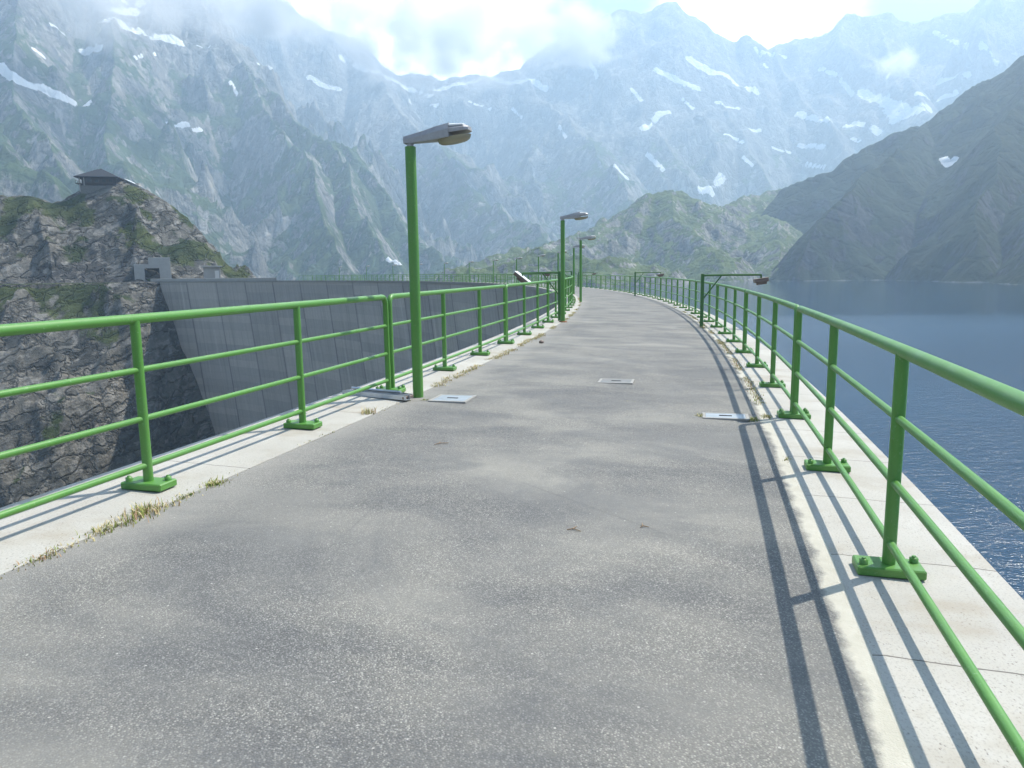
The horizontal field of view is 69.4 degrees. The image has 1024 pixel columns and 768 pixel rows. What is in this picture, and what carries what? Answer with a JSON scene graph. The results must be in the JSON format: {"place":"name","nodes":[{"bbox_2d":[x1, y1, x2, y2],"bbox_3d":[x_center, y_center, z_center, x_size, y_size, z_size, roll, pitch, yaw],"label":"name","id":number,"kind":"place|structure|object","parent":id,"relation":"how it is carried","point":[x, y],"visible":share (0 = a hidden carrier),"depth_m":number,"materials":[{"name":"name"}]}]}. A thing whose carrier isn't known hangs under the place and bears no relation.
{"place":"outdoors","nodes":[
{"label":"outdoors","id":0,"kind":"place"},
{"bbox_2d":[0,282,214,507],"bbox_3d":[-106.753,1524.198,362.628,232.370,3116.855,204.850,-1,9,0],"label":"cliff","id":1,"kind":"structure","parent":0,"point":[37,416],"depth_m":178.45,"materials":[{"name":"grey stone"}]},
{"bbox_2d":[0,181,256,434],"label":"rocky knoll","id":2,"kind":"structure","parent":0,"point":[114,233],"depth_m":207.25,"materials":[{"name":"grey stone"}]},
{"bbox_2d":[73,169,126,193],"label":"mountain hut","id":3,"kind":"object","parent":2,"relation":"on","point":[94,180],"visible":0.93,"depth_m":216.45,"materials":[{"name":"concrete"}]},
{"bbox_2d":[125,179,141,187],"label":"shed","id":4,"kind":"structure","parent":2,"relation":"on","point":[136,184],"depth_m":221.82,"materials":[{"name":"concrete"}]},
{"bbox_2d":[134,257,171,280],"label":"tunnel portal","id":5,"kind":"object","parent":2,"relation":"on","point":[161,265],"visible":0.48,"depth_m":203.08,"materials":[{"name":"concrete"}]},
{"bbox_2d":[201,266,221,277],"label":"concrete shelter","id":6,"kind":"object","parent":2,"relation":"on","point":[211,271],"visible":0.77,"depth_m":197.52,"materials":[{"name":"grey concrete"}]},
{"bbox_2d":[0,0,483,280],"bbox_3d":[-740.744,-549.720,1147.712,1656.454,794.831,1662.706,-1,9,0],"label":"mountain","id":7,"kind":"structure","parent":0,"point":[186,108],"depth_m":1141.26,"materials":[{"name":"grey stone"}]},
{"bbox_2d":[1,298,763,578],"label":"grass","id":8,"kind":"structure","parent":0,"point":[447,379],"depth_m":10.83,"materials":[{"name":"green plant"}]},
{"bbox_2d":[0,281,916,767],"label":"road","id":9,"kind":"structure","parent":0,"point":[394,587],"depth_m":3.20,"materials":[{"name":"grey asphalt"}]},
{"bbox_2d":[110,495,182,526],"bbox_3d":[-2.111,0.718,4.250,0.276,0.066,0.498,2,9,15],"label":"weed tuft","id":10,"kind":"object","parent":9,"relation":"on","point":[143,509],"visible":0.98,"depth_m":4.26,"materials":[{"name":"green plant"}]},
{"bbox_2d":[170,490,200,504],"bbox_3d":[-2.024,0.693,4.548,0.134,0.023,0.273,-1,9,-3],"label":"weed tuft","id":11,"kind":"object","parent":9,"relation":"on","point":[184,496],"visible":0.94,"depth_m":4.57,"materials":[{"name":"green plant"}]},
{"bbox_2d":[199,475,229,490],"bbox_3d":[-1.960,0.643,4.833,0.196,0.035,0.236,7,12,42],"label":"weed tuft","id":12,"kind":"object","parent":9,"relation":"on","point":[211,483],"visible":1,"depth_m":4.83,"materials":[{"name":"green plant"}]},
{"bbox_2d":[403,122,471,397],"bbox_3d":[-0.759,-1.260,7.883,0.737,2.887,0.235,1,9,14],"label":"street lamp","id":13,"kind":"object","parent":9,"relation":"on","point":[448,133],"visible":0.94,"depth_m":7.84,"materials":[{"name":"green metal"}]},
{"bbox_2d":[428,394,476,402],"bbox_3d":[-0.644,0.158,8.040,0.420,0.021,0.420,1,9,14],"label":"drain cover","id":14,"kind":"object","parent":9,"relation":"on","point":[446,398],"visible":1,"depth_m":8.00,"materials":[{"name":"metal"}]},
{"bbox_2d":[493,259,497,282],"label":"street lamp","id":15,"kind":"object","parent":9,"relation":"on","point":[493,268],"visible":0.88,"depth_m":90.20,"materials":[{"name":"green metal"}]},
{"bbox_2d":[557,250,566,288],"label":"street lamp","id":16,"kind":"object","parent":9,"relation":"on","point":[558,264],"visible":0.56,"depth_m":55.02,"materials":[{"name":"green metal"}]},
{"bbox_2d":[559,212,587,321],"bbox_3d":[1.620,-3.064,19.556,0.785,2.887,0.235,1,9,10],"label":"street lamp","id":17,"kind":"object","parent":9,"relation":"on","point":[577,216],"visible":0.97,"depth_m":19.49,"materials":[{"name":"green metal"}]},
{"bbox_2d":[573,244,584,293],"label":"street lamp","id":18,"kind":"object","parent":9,"relation":"on","point":[574,266],"visible":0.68,"depth_m":43.18,"materials":[{"name":"green metal"}]},
{"bbox_2d":[578,272,595,286],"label":"floodlight bracket","id":19,"kind":"object","parent":9,"relation":"on","point":[593,273],"visible":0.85,"depth_m":67.00,"materials":[{"name":"green metal"}]},
{"bbox_2d":[579,235,595,301],"bbox_3d":[3.305,-5.030,32.361,0.737,2.887,0.235,-1,9,-2],"label":"street lamp","id":20,"kind":"object","parent":9,"relation":"on","point":[590,237],"visible":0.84,"depth_m":32.27,"materials":[{"name":"green metal"}]},
{"bbox_2d":[597,378,634,384],"bbox_3d":[1.330,-0.034,9.446,0.440,0.021,0.360,1,9,13],"label":"drain cover","id":21,"kind":"object","parent":9,"relation":"on","point":[618,381],"visible":1,"depth_m":9.40,"materials":[{"name":"metal"}]},
{"bbox_2d":[634,272,663,295],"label":"floodlight bracket","id":22,"kind":"object","parent":9,"relation":"on","point":[658,275],"visible":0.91,"depth_m":41.60,"materials":[{"name":"green metal"}]},
{"bbox_2d":[702,412,749,420],"bbox_3d":[2.105,0.319,7.296,0.440,0.021,0.280,1,9,14],"label":"drain cover","id":23,"kind":"object","parent":9,"relation":"on","point":[730,416],"visible":1,"depth_m":7.26,"materials":[{"name":"metal"}]},
{"bbox_2d":[700,274,768,326],"bbox_3d":[5.590,-2.099,18.661,1.638,1.355,0.320,1,9,10],"label":"floodlight bracket","id":24,"kind":"object","parent":9,"relation":"on","point":[761,281],"visible":0.97,"depth_m":18.65,"materials":[{"name":"green metal"}]},
{"bbox_2d":[748,416,759,421],"bbox_3d":[2.332,0.336,7.196,0.160,0.031,0.267,1,9,14],"label":"weed tuft","id":25,"kind":"object","parent":9,"relation":"on","point":[751,418],"visible":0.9,"depth_m":7.17,"materials":[{"name":"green plant"}]},
{"bbox_2d":[199,0,1023,258],"bbox_3d":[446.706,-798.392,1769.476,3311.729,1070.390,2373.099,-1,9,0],"label":"mountain","id":26,"kind":"structure","parent":0,"point":[608,116],"depth_m":2154.32,"materials":[{"name":"grey stone"}]},
{"bbox_2d":[426,189,802,286],"bbox_3d":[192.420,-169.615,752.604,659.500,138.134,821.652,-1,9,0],"label":"hill","id":27,"kind":"structure","parent":0,"point":[681,234],"depth_m":692.15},
{"bbox_2d":[280,0,979,80],"label":"sky","id":28,"kind":"structure","parent":0,"point":[440,39],"materials":[{"name":"white"}]},
{"bbox_2d":[584,280,1023,599],"bbox_3d":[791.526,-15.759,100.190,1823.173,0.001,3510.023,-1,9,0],"label":"water","id":29,"kind":"structure","parent":0,"point":[977,327],"depth_m":70.39,"materials":[{"name":"blue liquid"}]},
{"bbox_2d":[761,55,1023,284],"bbox_3d":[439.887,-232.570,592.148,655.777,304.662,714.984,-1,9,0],"label":"mountain","id":30,"kind":"structure","parent":0,"point":[939,196],"depth_m":568.39,"materials":[{"name":"grey stone"}]},
{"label":"ground","id":31,"kind":"structure","parent":0,"visible":0},
{"bbox_2d":[0,278,1023,767],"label":"arch dam","id":32,"kind":"structure","parent":31,"relation":"on","point":[942,714],"depth_m":5.44,"materials":[{"name":"concrete"}]},
{"bbox_2d":[13,539,78,569],"bbox_3d":[-2.285,0.832,3.642,0.151,0.027,0.443,2,9,15],"label":"weed tuft","id":33,"kind":"object","parent":32,"relation":"on","point":[40,558],"visible":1,"depth_m":3.63,"materials":[{"name":"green plant"}]},
{"bbox_2d":[70,514,140,545],"bbox_3d":[-2.202,0.773,3.980,0.202,0.039,0.446,2,9,15],"label":"weed tuft","id":34,"kind":"object","parent":32,"relation":"on","point":[97,529],"visible":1,"depth_m":3.99,"materials":[{"name":"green plant"}]},
{"bbox_2d":[0,295,402,518],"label":"railing panel","id":35,"kind":"object","parent":32,"relation":"on","point":[147,481],"visible":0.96,"depth_m":4.72,"materials":[{"name":"green paint"}]},
{"bbox_2d":[361,407,375,414],"bbox_3d":[-1.390,0.254,7.196,0.194,0.077,0.241,-1,9,-2],"label":"weed tuft","id":36,"kind":"object","parent":32,"relation":"on","point":[367,411],"visible":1,"depth_m":7.20,"materials":[{"name":"beige plant"}]},
{"bbox_2d":[342,387,412,399],"bbox_3d":[-1.464,0.095,8.130,0.902,0.078,0.208,5,10,31],"label":"steel bracket","id":37,"kind":"object","parent":32,"relation":"on","point":[386,394],"visible":0.9,"depth_m":8.04,"materials":[{"name":"grey metal"}]},
{"bbox_2d":[380,284,513,391],"bbox_3d":[-0.742,-0.883,11.093,0.321,1.107,5.782,1,9,13],"label":"railing panel","id":38,"kind":"object","parent":32,"relation":"on","point":[442,315],"visible":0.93,"depth_m":10.20,"materials":[{"name":"green paint"}]},
{"bbox_2d":[450,274,463,281],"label":"railing panel","id":39,"kind":"object","parent":32,"relation":"on","point":[457,278],"visible":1,"depth_m":105.89,"materials":[{"name":"green paint"}]},
{"bbox_2d":[474,274,485,282],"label":"railing panel","id":40,"kind":"object","parent":32,"relation":"on","point":[480,276],"visible":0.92,"depth_m":94.64,"materials":[{"name":"green paint"}]},
{"bbox_2d":[497,274,507,283],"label":"railing panel","id":41,"kind":"object","parent":32,"relation":"on","point":[500,279],"visible":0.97,"depth_m":83.64,"materials":[{"name":"green paint"}]},
{"bbox_2d":[499,280,553,342],"bbox_3d":[0.424,-1.745,16.668,0.322,1.107,5.782,1,9,11],"label":"railing panel","id":42,"kind":"object","parent":32,"relation":"on","point":[524,298],"visible":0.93,"depth_m":15.84,"materials":[{"name":"green paint"}]},
{"bbox_2d":[527,274,537,285],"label":"railing panel","id":43,"kind":"object","parent":32,"relation":"on","point":[531,277],"visible":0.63,"depth_m":68.63,"materials":[{"name":"green paint"}]},
{"bbox_2d":[514,271,560,320],"bbox_3d":[0.711,-2.409,20.304,1.278,1.382,0.464,1,9,9],"label":"floodlight bracket","id":44,"kind":"object","parent":32,"relation":"on","point":[521,278],"visible":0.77,"depth_m":20.17,"materials":[{"name":"green metal"}]},
{"bbox_2d":[538,274,545,287],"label":"railing panel","id":45,"kind":"object","parent":32,"relation":"on","point":[541,280],"visible":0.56,"depth_m":62.90,"materials":[{"name":"green paint"}]},
{"bbox_2d":[547,274,555,288],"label":"railing panel","id":46,"kind":"object","parent":32,"relation":"on","point":[550,279],"visible":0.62,"depth_m":55.53,"materials":[{"name":"green paint"}]},
{"bbox_2d":[544,278,569,320],"bbox_3d":[1.393,-2.610,22.281,0.322,1.107,5.782,1,9,9],"label":"railing panel","id":47,"kind":"object","parent":32,"relation":"on","point":[555,302],"visible":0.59,"depth_m":21.35,"materials":[{"name":"green paint"}]},
{"bbox_2d":[544,271,571,279],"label":"floodlight bracket","id":48,"kind":"object","parent":32,"relation":"on","point":[557,271],"visible":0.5,"depth_m":43.24,"materials":[{"name":"green metal"}]},
{"bbox_2d":[566,277,574,308],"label":"railing panel","id":49,"kind":"object","parent":32,"relation":"on","point":[569,305],"visible":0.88,"depth_m":28.64,"materials":[{"name":"green paint"}]},
{"bbox_2d":[575,275,586,286],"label":"railing panel","id":50,"kind":"object","parent":32,"relation":"on","point":[582,281],"visible":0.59,"depth_m":67.20,"materials":[{"name":"green paint"}]},
{"bbox_2d":[587,275,600,287],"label":"railing panel","id":51,"kind":"object","parent":32,"relation":"on","point":[591,282],"visible":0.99,"depth_m":61.48,"materials":[{"name":"green paint"}]},
{"bbox_2d":[599,275,614,289],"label":"railing panel","id":52,"kind":"object","parent":32,"relation":"on","point":[605,283],"visible":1,"depth_m":57.01,"materials":[{"name":"green paint"}]},
{"bbox_2d":[613,275,629,291],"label":"railing panel","id":53,"kind":"object","parent":32,"relation":"on","point":[620,280],"visible":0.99,"depth_m":51.37,"materials":[{"name":"green paint"}]},
{"bbox_2d":[627,276,644,294],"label":"railing panel","id":54,"kind":"object","parent":32,"relation":"on","point":[636,286],"visible":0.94,"depth_m":43.92,"materials":[{"name":"green paint"}]},
{"bbox_2d":[642,276,662,298],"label":"railing panel","id":55,"kind":"object","parent":32,"relation":"on","point":[650,294],"visible":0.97,"depth_m":39.91,"materials":[{"name":"green paint"}]},
{"bbox_2d":[657,277,677,305],"bbox_3d":[7.025,-4.212,33.185,0.322,1.107,5.932,0,9,5],"label":"railing panel","id":56,"kind":"object","parent":32,"relation":"on","point":[666,298],"visible":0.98,"depth_m":33.96,"materials":[{"name":"green paint"}]},
{"bbox_2d":[674,278,695,313],"bbox_3d":[6.436,-3.321,27.371,0.323,1.107,5.932,0,9,7],"label":"railing panel","id":57,"kind":"object","parent":32,"relation":"on","point":[689,298],"visible":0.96,"depth_m":27.58,"materials":[{"name":"green paint"}]},
{"bbox_2d":[691,280,717,325],"bbox_3d":[5.643,-2.432,21.582,0.323,1.107,5.932,1,9,9],"label":"railing panel","id":58,"kind":"object","parent":32,"relation":"on","point":[708,304],"visible":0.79,"depth_m":20.67,"materials":[{"name":"green paint"}]},
{"bbox_2d":[710,283,747,349],"bbox_3d":[4.647,-1.544,15.823,0.322,1.107,5.932,1,9,11],"label":"railing panel","id":59,"kind":"object","parent":32,"relation":"on","point":[733,318],"visible":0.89,"depth_m":15.63,"materials":[{"name":"green paint"}]},
{"bbox_2d":[735,289,806,414],"bbox_3d":[3.448,-0.660,10.103,0.323,1.107,5.932,1,9,13],"label":"railing panel","id":60,"kind":"object","parent":32,"relation":"on","point":[781,384],"visible":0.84,"depth_m":9.21,"materials":[{"name":"green paint"}]},
{"bbox_2d":[778,306,1023,767],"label":"railing panel","id":61,"kind":"object","parent":32,"relation":"on","point":[892,562],"visible":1,"depth_m":3.41,"materials":[{"name":"green paint"}]}
]}

